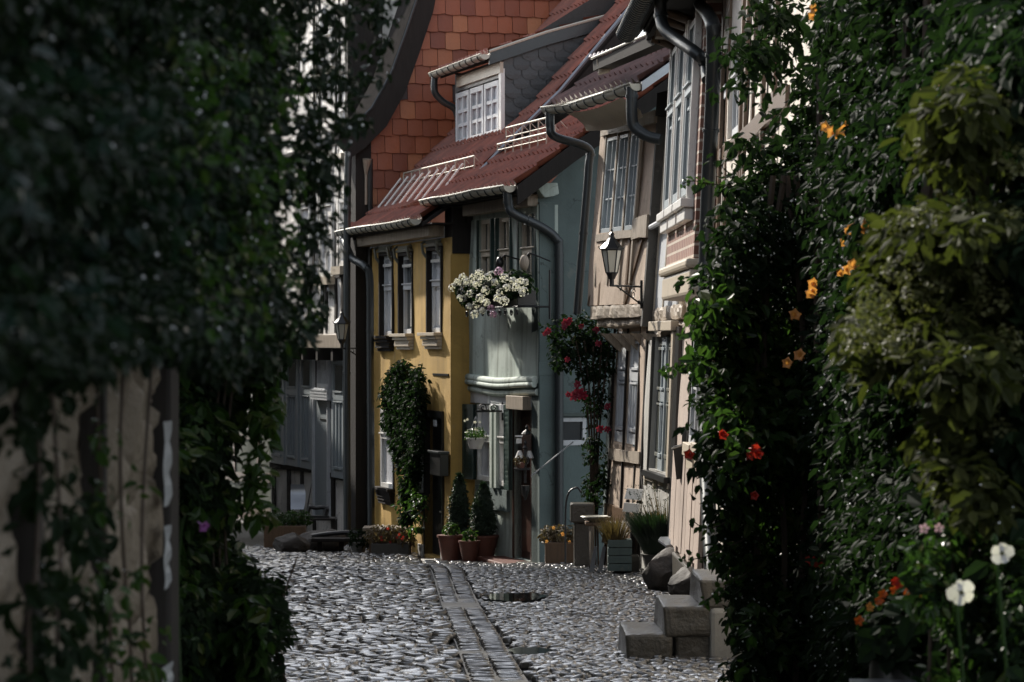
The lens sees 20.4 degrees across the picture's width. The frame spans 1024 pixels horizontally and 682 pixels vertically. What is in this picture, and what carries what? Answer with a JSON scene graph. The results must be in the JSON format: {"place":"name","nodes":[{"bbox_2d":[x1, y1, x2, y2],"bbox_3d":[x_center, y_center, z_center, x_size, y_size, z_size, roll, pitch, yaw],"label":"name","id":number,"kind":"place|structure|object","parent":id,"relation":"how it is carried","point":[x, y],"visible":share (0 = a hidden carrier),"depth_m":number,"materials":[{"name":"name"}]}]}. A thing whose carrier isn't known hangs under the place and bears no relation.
{"place":"outdoors","nodes":[
{"label":"outdoors","id":0,"kind":"place"},
{"bbox_2d":[230,518,263,537],"bbox_3d":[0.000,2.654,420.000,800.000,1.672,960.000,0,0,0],"label":"ground","id":1,"kind":"structure","parent":0,"point":[246,534],"depth_m":51.30,"materials":[{"name":"grey stone"}]},
{"bbox_2d":[0,362,178,681],"bbox_3d":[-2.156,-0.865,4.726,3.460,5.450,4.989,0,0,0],"label":"fence","id":2,"kind":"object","parent":1,"relation":"on","point":[161,552],"depth_m":6.26,"materials":[{"name":"grey wood"}]},
{"bbox_2d":[0,362,171,681],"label":"wall creeper","id":3,"kind":"object","parent":2,"relation":"attached to","point":[59,592],"depth_m":4.92,"materials":[{"name":"green plant"}]},
{"bbox_2d":[179,513,209,681],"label":"purple bellflower","id":4,"kind":"object","parent":1,"relation":"on","point":[204,526],"visible":0.91,"depth_m":7.68,"materials":[{"name":"green plant"}]},
{"bbox_2d":[0,0,409,412],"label":"overhanging tree","id":5,"kind":"object","parent":1,"relation":"on","point":[144,188],"visible":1,"depth_m":4.70,"materials":[{"name":"green plant"}]},
{"bbox_2d":[221,387,270,518],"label":"house","id":6,"kind":"structure","parent":1,"relation":"on","point":[248,447],"depth_m":55.68,"materials":[{"name":"grey paint"}]},
{"bbox_2d":[262,0,381,544],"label":"timber house","id":7,"kind":"structure","parent":1,"relation":"on","point":[310,456],"depth_m":47.66,"materials":[{"name":"grey paint"}]},
{"bbox_2d":[299,203,311,282],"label":"window","id":8,"kind":"structure","parent":7,"relation":"in","point":[305,212],"depth_m":47.58,"materials":[{"name":"grey glass"}]},
{"bbox_2d":[315,399,326,514],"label":"door","id":9,"kind":"structure","parent":7,"relation":"in","point":[320,405],"depth_m":48.09,"materials":[{"name":"blue paint"}]},
{"bbox_2d":[317,360,330,387],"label":"transom window","id":10,"kind":"structure","parent":7,"relation":"in","point":[322,371],"depth_m":47.77,"materials":[{"name":"grey glass"}]},
{"bbox_2d":[314,156,334,285],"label":"window","id":11,"kind":"structure","parent":7,"relation":"in","point":[329,263],"depth_m":45.95,"materials":[{"name":"grey glass"}]},
{"bbox_2d":[319,13,334,73],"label":"window","id":12,"kind":"structure","parent":7,"relation":"in","point":[320,23],"depth_m":45.85,"materials":[{"name":"white paint"}]},
{"bbox_2d":[331,199,343,274],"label":"window","id":13,"kind":"structure","parent":7,"relation":"in","point":[338,270],"depth_m":45.05,"materials":[{"name":"white paint"}]},
{"bbox_2d":[337,109,344,162],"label":"window","id":14,"kind":"structure","parent":7,"relation":"in","point":[341,154],"depth_m":44.94,"materials":[{"name":"white paint"}]},
{"bbox_2d":[382,0,397,42],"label":"gable house","id":15,"kind":"structure","parent":1,"relation":"on","point":[385,30],"depth_m":48.00,"materials":[{"name":"grey paint"}]},
{"bbox_2d":[334,0,561,547],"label":"tile hung house","id":16,"kind":"structure","parent":1,"relation":"on","point":[411,116],"depth_m":42.81,"materials":[{"name":"tile"}]},
{"bbox_2d":[333,309,355,354],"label":"wall lantern","id":17,"kind":"object","parent":16,"relation":"attached to","point":[341,322],"depth_m":41.96,"materials":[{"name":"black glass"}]},
{"bbox_2d":[334,0,642,558],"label":"yellow house","id":18,"kind":"structure","parent":1,"relation":"on","point":[415,312],"depth_m":39.42,"materials":[{"name":"paint"}]},
{"bbox_2d":[373,244,394,350],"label":"window","id":19,"kind":"structure","parent":18,"relation":"in","point":[386,315],"depth_m":41.93,"materials":[{"name":"white glass"}]},
{"bbox_2d":[375,409,394,504],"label":"window","id":20,"kind":"structure","parent":18,"relation":"in","point":[385,493],"depth_m":41.69,"materials":[{"name":"white paint"}]},
{"bbox_2d":[389,244,413,349],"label":"window","id":21,"kind":"structure","parent":18,"relation":"in","point":[405,299],"depth_m":40.75,"materials":[{"name":"white glass"}]},
{"bbox_2d":[376,359,432,553],"bbox_3d":[-1.534,1.610,39.810,0.406,2.727,2.487,0,0,-15],"label":"climbing plant","id":22,"kind":"object","parent":18,"relation":"attached to","point":[403,406],"visible":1,"depth_m":39.30,"materials":[{"name":"green plant"}]},
{"bbox_2d":[414,418,429,510],"bbox_3d":[-1.289,1.708,39.575,0.180,1.295,0.564,0,0,-16],"label":"window","id":23,"kind":"structure","parent":18,"relation":"in","point":[426,479],"depth_m":39.33,"materials":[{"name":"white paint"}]},
{"bbox_2d":[417,238,442,348],"bbox_3d":[-1.067,-0.641,38.872,0.250,1.505,0.962,0,0,-16],"label":"window","id":24,"kind":"structure","parent":18,"relation":"in","point":[434,259],"depth_m":39.10,"materials":[{"name":"white glass"}]},
{"bbox_2d":[433,418,440,554],"bbox_3d":[-0.999,1.995,38.903,0.122,1.891,0.964,0,0,-16],"label":"door","id":25,"kind":"structure","parent":18,"relation":"in","point":[436,430],"depth_m":39.10,"materials":[{"name":"black paint"}]},
{"bbox_2d":[427,450,449,475],"bbox_3d":[-0.988,1.641,38.233,0.160,0.331,0.606,0,0,-16],"label":"mailbox","id":26,"kind":"object","parent":18,"relation":"attached to","point":[439,462],"visible":1,"depth_m":37.98,"materials":[{"name":"black paint"}]},
{"bbox_2d":[418,72,668,563],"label":"green house","id":27,"kind":"structure","parent":1,"relation":"on","point":[512,202],"depth_m":35.53,"materials":[{"name":"paint"}]},
{"bbox_2d":[477,404,489,481],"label":"window","id":28,"kind":"structure","parent":27,"relation":"in","point":[483,455],"depth_m":37.63,"materials":[{"name":"white paint"}]},
{"bbox_2d":[464,402,503,448],"bbox_3d":[-0.364,1.084,36.542,0.514,0.600,0.332,0,0,0],"label":"hanging basket","id":29,"kind":"object","parent":27,"relation":"hanging from","point":[475,441],"visible":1,"depth_m":36.49,"materials":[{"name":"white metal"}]},
{"bbox_2d":[479,219,489,274],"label":"window","id":30,"kind":"structure","parent":27,"relation":"in","point":[485,224],"depth_m":37.61,"materials":[{"name":"beige paint"}]},
{"bbox_2d":[448,267,550,318],"bbox_3d":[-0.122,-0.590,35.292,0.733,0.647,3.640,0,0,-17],"label":"window box","id":31,"kind":"object","parent":27,"relation":"attached to","point":[489,291],"visible":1,"depth_m":34.95,"materials":[{"name":"black paint"}]},
{"bbox_2d":[497,404,503,485],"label":"window","id":32,"kind":"structure","parent":27,"relation":"in","point":[501,423],"depth_m":36.76,"materials":[{"name":"white paint"}]},
{"bbox_2d":[497,217,508,271],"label":"window","id":33,"kind":"structure","parent":27,"relation":"in","point":[503,249],"depth_m":36.76,"materials":[{"name":"beige paint"}]},
{"bbox_2d":[496,254,519,267],"bbox_3d":[-0.018,-0.998,35.709,0.380,0.179,0.068,0,0,-17],"label":"window mirror","id":34,"kind":"object","parent":27,"relation":"attached to","point":[499,262],"depth_m":35.66,"materials":[{"name":"black paint"}]},
{"bbox_2d":[513,440,529,499],"bbox_3d":[0.116,1.594,35.141,0.218,0.750,0.229,0,0,0],"label":"wall planter","id":35,"kind":"object","parent":27,"relation":"attached to","point":[520,465],"visible":1,"depth_m":35.16,"materials":[{"name":"black metal"}]},
{"bbox_2d":[515,425,533,457],"bbox_3d":[0.156,1.244,35.311,0.240,0.410,0.237,0,0,0],"label":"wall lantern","id":36,"kind":"object","parent":27,"relation":"attached to","point":[526,435],"visible":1,"depth_m":35.27,"materials":[{"name":"metal"}]},
{"bbox_2d":[522,410,529,559],"bbox_3d":[0.232,1.813,35.932,0.050,1.903,0.747,0,0,-17],"label":"door","id":37,"kind":"structure","parent":27,"relation":"in","point":[525,413],"depth_m":36.03,"materials":[{"name":"wood"}]},
{"bbox_2d":[520,214,533,287],"bbox_3d":[0.236,-1.060,35.571,0.110,1.053,0.687,0,0,-17],"label":"window","id":38,"kind":"structure","parent":27,"relation":"in","point":[527,246],"depth_m":35.77,"materials":[{"name":"beige paint"}]},
{"bbox_2d":[520,252,550,270],"bbox_3d":[0.283,-0.970,34.690,0.388,0.229,0.071,0,0,-16],"label":"window mirror","id":39,"kind":"object","parent":27,"relation":"attached to","point":[524,262],"depth_m":34.64,"materials":[{"name":"silver metal"}]},
{"bbox_2d":[531,441,573,475],"bbox_3d":[0.494,1.440,34.800,0.662,0.454,0.016,0,0,38],"label":"striped pole","id":40,"kind":"object","parent":27,"relation":"attached to","point":[552,458],"visible":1,"depth_m":34.79,"materials":[{"name":"grey metal"}]},
{"bbox_2d":[563,413,606,445],"bbox_3d":[0.848,1.093,35.299,0.753,0.404,0.120,0,0,-17],"label":"window","id":41,"kind":"structure","parent":27,"relation":"in","point":[572,427],"depth_m":35.29,"materials":[{"name":"grey paint"}]},
{"bbox_2d":[540,32,669,567],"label":"tan house","id":42,"kind":"structure","parent":1,"relation":"on","point":[629,176],"depth_m":31.89,"materials":[{"name":"paint"}]},
{"bbox_2d":[600,136,616,232],"bbox_3d":[1.139,-1.785,32.573,0.157,1.102,0.389,0,0,-16],"label":"window","id":43,"kind":"structure","parent":42,"relation":"in","point":[611,142],"depth_m":32.71,"materials":[{"name":"grey glass"}]},
{"bbox_2d":[612,134,627,230],"bbox_3d":[1.260,-1.785,32.141,0.157,1.102,0.359,0,0,-16],"label":"window","id":44,"kind":"structure","parent":42,"relation":"in","point":[623,140],"depth_m":32.26,"materials":[{"name":"blue paint"}]},
{"bbox_2d":[598,228,642,308],"bbox_3d":[1.206,-0.781,30.642,0.259,0.854,0.855,0,0,30],"label":"wall lantern","id":45,"kind":"object","parent":42,"relation":"attached to","point":[611,248],"depth_m":30.37,"materials":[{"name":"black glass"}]},
{"bbox_2d":[624,133,643,229],"bbox_3d":[1.364,-1.785,31.737,0.139,1.102,0.331,0,0,-16],"label":"window","id":46,"kind":"structure","parent":42,"relation":"in","point":[631,185],"depth_m":31.85,"materials":[{"name":"grey glass"}]},
{"bbox_2d":[588,0,721,575],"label":"brick bay house","id":47,"kind":"structure","parent":1,"relation":"on","point":[678,217],"depth_m":26.24,"materials":[{"name":"paint"}]},
{"bbox_2d":[671,426,686,478],"bbox_3d":[1.623,1.041,26.936,0.246,0.540,0.288,0,0,0],"label":"letterbox","id":48,"kind":"object","parent":47,"relation":"attached to","point":[678,455],"visible":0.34,"depth_m":26.90,"materials":[{"name":"black paint"}]},
{"bbox_2d":[682,343,697,468],"bbox_3d":[1.653,0.560,25.794,0.181,1.223,0.769,0,0,0],"label":"window","id":49,"kind":"structure","parent":47,"relation":"in","point":[693,417],"depth_m":25.98,"materials":[{"name":"grey paint"}]},
{"bbox_2d":[690,429,698,469],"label":"window","id":50,"kind":"structure","parent":47,"relation":"in","point":[692,443],"depth_m":25.01,"materials":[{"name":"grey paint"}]},
{"bbox_2d":[640,117,685,568],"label":"narrow house","id":51,"kind":"structure","parent":1,"relation":"on","point":[662,394],"depth_m":30.02,"materials":[{"name":"white paint"}]},
{"bbox_2d":[648,320,678,476],"bbox_3d":[1.559,0.602,29.658,0.114,1.619,1.800,0,0,-5],"label":"window frame","id":52,"kind":"structure","parent":51,"relation":"in","point":[671,325],"depth_m":28.81,"materials":[{"name":"beige paint"}]},
{"bbox_2d":[654,0,835,569],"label":"white house","id":53,"kind":"structure","parent":1,"relation":"on","point":[730,118],"depth_m":23.60,"materials":[{"name":"grey paint"}]},
{"bbox_2d":[723,83,725,143],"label":"window","id":54,"kind":"structure","parent":53,"relation":"in","point":[724,98],"depth_m":24.07,"materials":[{"name":"grey paint"}]},
{"bbox_2d":[730,42,738,136],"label":"window","id":55,"kind":"structure","parent":53,"relation":"in","point":[734,105],"depth_m":23.31,"materials":[{"name":"grey paint"}]},
{"bbox_2d":[657,0,1023,681],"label":"trumpet creeper","id":56,"kind":"object","parent":53,"relation":"attached to","point":[817,518],"visible":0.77,"depth_m":13.68,"materials":[{"name":"leaves"},{"name":"bark"},{"name":"orange flower petals"}]},
{"bbox_2d":[823,60,1023,592],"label":"hydrangea","id":57,"kind":"object","parent":1,"relation":"on","point":[919,328],"visible":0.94,"depth_m":7.82,"materials":[{"name":"green plant"}]},
{"bbox_2d":[891,491,1023,681],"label":"leafy shrub","id":58,"kind":"object","parent":1,"relation":"on","point":[959,554],"visible":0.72,"depth_m":7.99,"materials":[{"name":"green plant"}]},
{"bbox_2d":[946,573,974,681],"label":"hollyhock","id":59,"kind":"object","parent":1,"relation":"on","point":[953,593],"visible":1,"depth_m":7.41,"materials":[{"name":"white plant"}]},
{"bbox_2d":[991,534,1022,681],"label":"hollyhock","id":60,"kind":"object","parent":1,"relation":"on","point":[1016,670],"visible":1,"depth_m":7.41,"materials":[{"name":"white plant"}]},
{"bbox_3d":[-3.194,-0.735,12.861,4.486,6.026,8.331,0,0,0],"label":"street house","id":61,"kind":"object","parent":1,"relation":"on","visible":0},
{"bbox_2d":[179,296,300,681],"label":"hanging vine","id":62,"kind":"object","parent":61,"relation":"attached to","point":[233,605],"visible":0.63,"depth_m":9.85,"materials":[{"name":"green plant"}]},
{"bbox_2d":[227,538,734,681],"bbox_3d":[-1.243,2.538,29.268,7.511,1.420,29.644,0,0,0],"label":"street","id":63,"kind":"structure","parent":0,"point":[349,622],"depth_m":22.77,"materials":[{"name":"grey stone"}]},
{"bbox_2d":[260,567,302,681],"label":"street shrub","id":64,"kind":"object","parent":63,"relation":"on","point":[278,656],"visible":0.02,"depth_m":12.21,"materials":[{"name":"green plant"}]},
{"bbox_2d":[264,509,312,546],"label":"hedge trough","id":65,"kind":"object","parent":63,"relation":"on","point":[296,524],"visible":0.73,"depth_m":42.25,"materials":[{"name":"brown wood"}]},
{"bbox_2d":[273,532,310,551],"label":"garden stone","id":66,"kind":"object","parent":63,"relation":"on","point":[292,542],"visible":0.94,"depth_m":40.65,"materials":[{"name":"grey stone"}]},
{"bbox_2d":[287,484,305,515],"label":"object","id":67,"kind":"object","parent":63,"relation":"on","point":[298,496],"visible":0.66,"depth_m":44.18,"materials":[{"name":"grey metal"}]},
{"bbox_2d":[303,517,336,529],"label":"sewing table","id":68,"kind":"object","parent":63,"relation":"on","point":[334,522],"visible":0.27,"depth_m":42.99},
{"bbox_2d":[306,505,328,517],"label":"sewing machine","id":69,"kind":"object","parent":68,"relation":"on","point":[325,510],"visible":0.94,"depth_m":43.17,"materials":[{"name":"black paint"}]},
{"bbox_2d":[299,529,347,550],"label":"stone heap","id":70,"kind":"object","parent":63,"relation":"on","point":[328,546],"visible":0.5,"depth_m":41.62,"materials":[{"name":"grey stone"}]},
{"bbox_2d":[311,530,367,551],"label":"long bench","id":71,"kind":"object","parent":63,"relation":"on","point":[320,538],"visible":0.63,"depth_m":40.97,"materials":[{"name":"black paint"}]},
{"bbox_2d":[347,528,368,552],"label":"potted plant","id":72,"kind":"object","parent":63,"relation":"on","point":[359,545],"visible":0.88,"depth_m":40.41,"materials":[{"name":"green plant"}]},
{"bbox_2d":[363,526,405,552],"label":"slab table","id":73,"kind":"object","parent":63,"relation":"on","point":[365,528],"visible":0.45,"depth_m":40.05,"materials":[{"name":"grey wood"}]},
{"bbox_2d":[362,524,417,554],"bbox_3d":[-1.702,2.759,39.599,0.780,0.426,0.486,0,0,0],"label":"flower trough","id":74,"kind":"object","parent":63,"relation":"on","point":[392,543],"visible":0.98,"depth_m":39.47,"materials":[{"name":"wood"}]},
{"bbox_2d":[437,522,462,560],"bbox_3d":[-0.798,2.603,37.000,0.360,0.499,0.355,0,0,0],"label":"flower pot","id":75,"kind":"object","parent":63,"relation":"on","point":[449,545],"visible":0.98,"depth_m":36.89,"materials":[{"name":"ceramic"}]},
{"bbox_2d":[445,471,471,558],"bbox_3d":[-0.694,2.291,37.400,0.410,1.163,0.404,0,0,0],"label":"potted cypress","id":76,"kind":"object","parent":63,"relation":"on","point":[459,510],"visible":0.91,"depth_m":37.32,"materials":[{"name":"plant"}]},
{"bbox_2d":[458,528,480,561],"bbox_3d":[-0.549,2.613,36.600,0.288,0.439,0.284,0,0,0],"label":"flower pot","id":77,"kind":"object","parent":63,"relation":"on","point":[469,549],"visible":1,"depth_m":36.51,"materials":[{"name":"ceramic"}]},
{"bbox_2d":[421,558,527,681],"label":"drainage channel","id":78,"kind":"object","parent":63,"relation":"on","point":[481,629],"visible":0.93,"depth_m":20.75,"materials":[{"name":"grey stone"}]},
{"bbox_2d":[468,481,498,555],"bbox_3d":[-0.371,2.328,36.917,0.418,1.040,0.451,0,0,0],"label":"potted cypress","id":79,"kind":"object","parent":63,"relation":"on","point":[483,525],"visible":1,"depth_m":36.80,"materials":[{"name":"plant"}]},
{"bbox_2d":[482,593,547,600],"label":"puddle","id":80,"kind":"object","parent":63,"relation":"on","point":[514,596],"visible":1,"depth_m":26.38,"materials":[{"name":"black liquid"}]},
{"bbox_2d":[508,647,550,654],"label":"puddle","id":81,"kind":"object","parent":63,"relation":"on","point":[526,650],"visible":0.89,"depth_m":18.91,"materials":[{"name":"black liquid"}]},
{"bbox_2d":[537,523,573,563],"bbox_3d":[0.638,2.440,34.186,0.682,0.504,0.448,0,0,0],"label":"flower trough","id":82,"kind":"object","parent":63,"relation":"on","point":[554,547],"visible":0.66,"depth_m":34.05,"materials":[{"name":"brown wood"}]},
{"bbox_2d":[564,487,580,563],"bbox_3d":[0.728,2.197,33.800,0.212,0.935,0.023,0,0,0],"label":"iron hoop","id":83,"kind":"object","parent":63,"relation":"on","point":[571,489],"visible":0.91,"depth_m":33.79,"materials":[{"name":"grey metal"}]},
{"bbox_2d":[538,310,617,564],"bbox_3d":[0.812,1.129,33.208,1.007,2.990,0.750,0,0,0],"label":"rose bush","id":84,"kind":"object","parent":63,"relation":"on","point":[591,345],"visible":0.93,"depth_m":33.06,"materials":[{"name":"green plant"}]},
{"bbox_2d":[570,502,594,565],"bbox_3d":[0.812,2.226,32.800,0.280,0.720,0.350,0,0,0],"label":"stone pedestal","id":85,"kind":"object","parent":63,"relation":"on","point":[581,538],"visible":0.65,"depth_m":32.67,"materials":[{"name":"grey stone"}]},
{"bbox_2d":[589,547,596,571],"bbox_3d":[0.872,2.348,30.600,0.068,0.252,0.411,0,0,8],"label":"leaning slate","id":86,"kind":"object","parent":63,"relation":"on","point":[592,565],"visible":1,"depth_m":30.54,"materials":[{"name":"grey stone"}]},
{"bbox_2d":[597,547,605,571],"bbox_3d":[0.964,2.348,30.600,0.068,0.252,0.411,0,0,8],"label":"leaning slate","id":87,"kind":"object","parent":63,"relation":"on","point":[601,565],"visible":1,"depth_m":30.53,"materials":[{"name":"grey stone"}]},
{"bbox_2d":[589,514,631,570],"bbox_3d":[1.091,2.162,30.500,0.561,0.591,0.545,0,0,0],"label":"planter","id":88,"kind":"object","parent":63,"relation":"on","point":[619,549],"visible":0.95,"depth_m":30.37,"materials":[{"name":"grey paint"}]},
{"bbox_2d":[585,521,635,567],"bbox_3d":[1.109,2.224,30.997,0.625,0.541,0.394,0,0,0],"label":"garden table","id":89,"kind":"object","parent":63,"relation":"on","point":[591,525],"visible":0.41,"depth_m":30.82,"materials":[{"name":"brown wood"}]},
{"bbox_2d":[580,515,607,521],"bbox_3d":[0.896,1.935,30.950,0.310,0.065,0.310,0,0,0],"label":"metal bowl","id":90,"kind":"object","parent":89,"relation":"on","point":[587,518],"visible":0.94,"depth_m":30.88,"materials":[{"name":"metal"}]},
{"bbox_2d":[616,554,639,572],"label":"stone block","id":91,"kind":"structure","parent":63,"relation":"on","point":[635,562],"depth_m":30.50,"materials":[{"name":"grey stone"}]},
{"bbox_2d":[621,488,643,524],"bbox_3d":[1.307,1.787,30.735,0.254,0.395,0.269,0,0,0],"label":"board chair","id":92,"kind":"object","parent":63,"relation":"on","point":[628,506],"visible":0.73,"depth_m":30.63,"materials":[{"name":"white paint"}]},
{"bbox_2d":[620,482,668,567],"bbox_3d":[1.561,1.949,29.301,0.932,0.982,0.936,0,0,0],"label":"lavender pot","id":93,"kind":"object","parent":63,"relation":"on","point":[649,530],"visible":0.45,"depth_m":29.09,"materials":[{"name":"plant"}]},
{"bbox_2d":[641,547,678,590],"bbox_3d":[1.495,2.237,27.404,0.513,0.498,0.472,0,0,0],"label":"boulder","id":94,"kind":"object","parent":63,"relation":"on","point":[656,573],"visible":0.45,"depth_m":27.24,"materials":[{"name":"stone"}]},
{"bbox_2d":[658,537,672,546],"bbox_3d":[1.602,2.122,28.300,0.306,0.321,0.598,0,0,0],"label":"stone","id":95,"kind":"object","parent":94,"relation":"on","point":[665,541],"visible":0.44,"depth_m":28.18,"materials":[{"name":"white stone"}]},
{"bbox_2d":[618,569,741,658],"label":"stone steps","id":96,"kind":"structure","parent":63,"relation":"on","point":[687,625],"depth_m":17.91,"materials":[{"name":"grey stone"}]},
{"bbox_2d":[668,567,693,594],"bbox_3d":[1.545,2.137,25.006,0.358,0.304,0.436,0,0,0],"label":"boulder","id":97,"kind":"object","parent":63,"relation":"on","point":[679,582],"visible":0.48,"depth_m":24.86,"materials":[{"name":"stone"}]},
{"bbox_2d":[854,577,946,681],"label":"flowering plant","id":98,"kind":"object","parent":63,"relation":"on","point":[884,652],"visible":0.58,"depth_m":9.29,"materials":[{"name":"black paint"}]},
{"bbox_2d":[849,679,915,681],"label":"metal tabletop","id":99,"kind":"object","parent":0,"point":[873,680],"visible":0.8,"depth_m":9.25,"materials":[{"name":"grey metal"}]}
]}

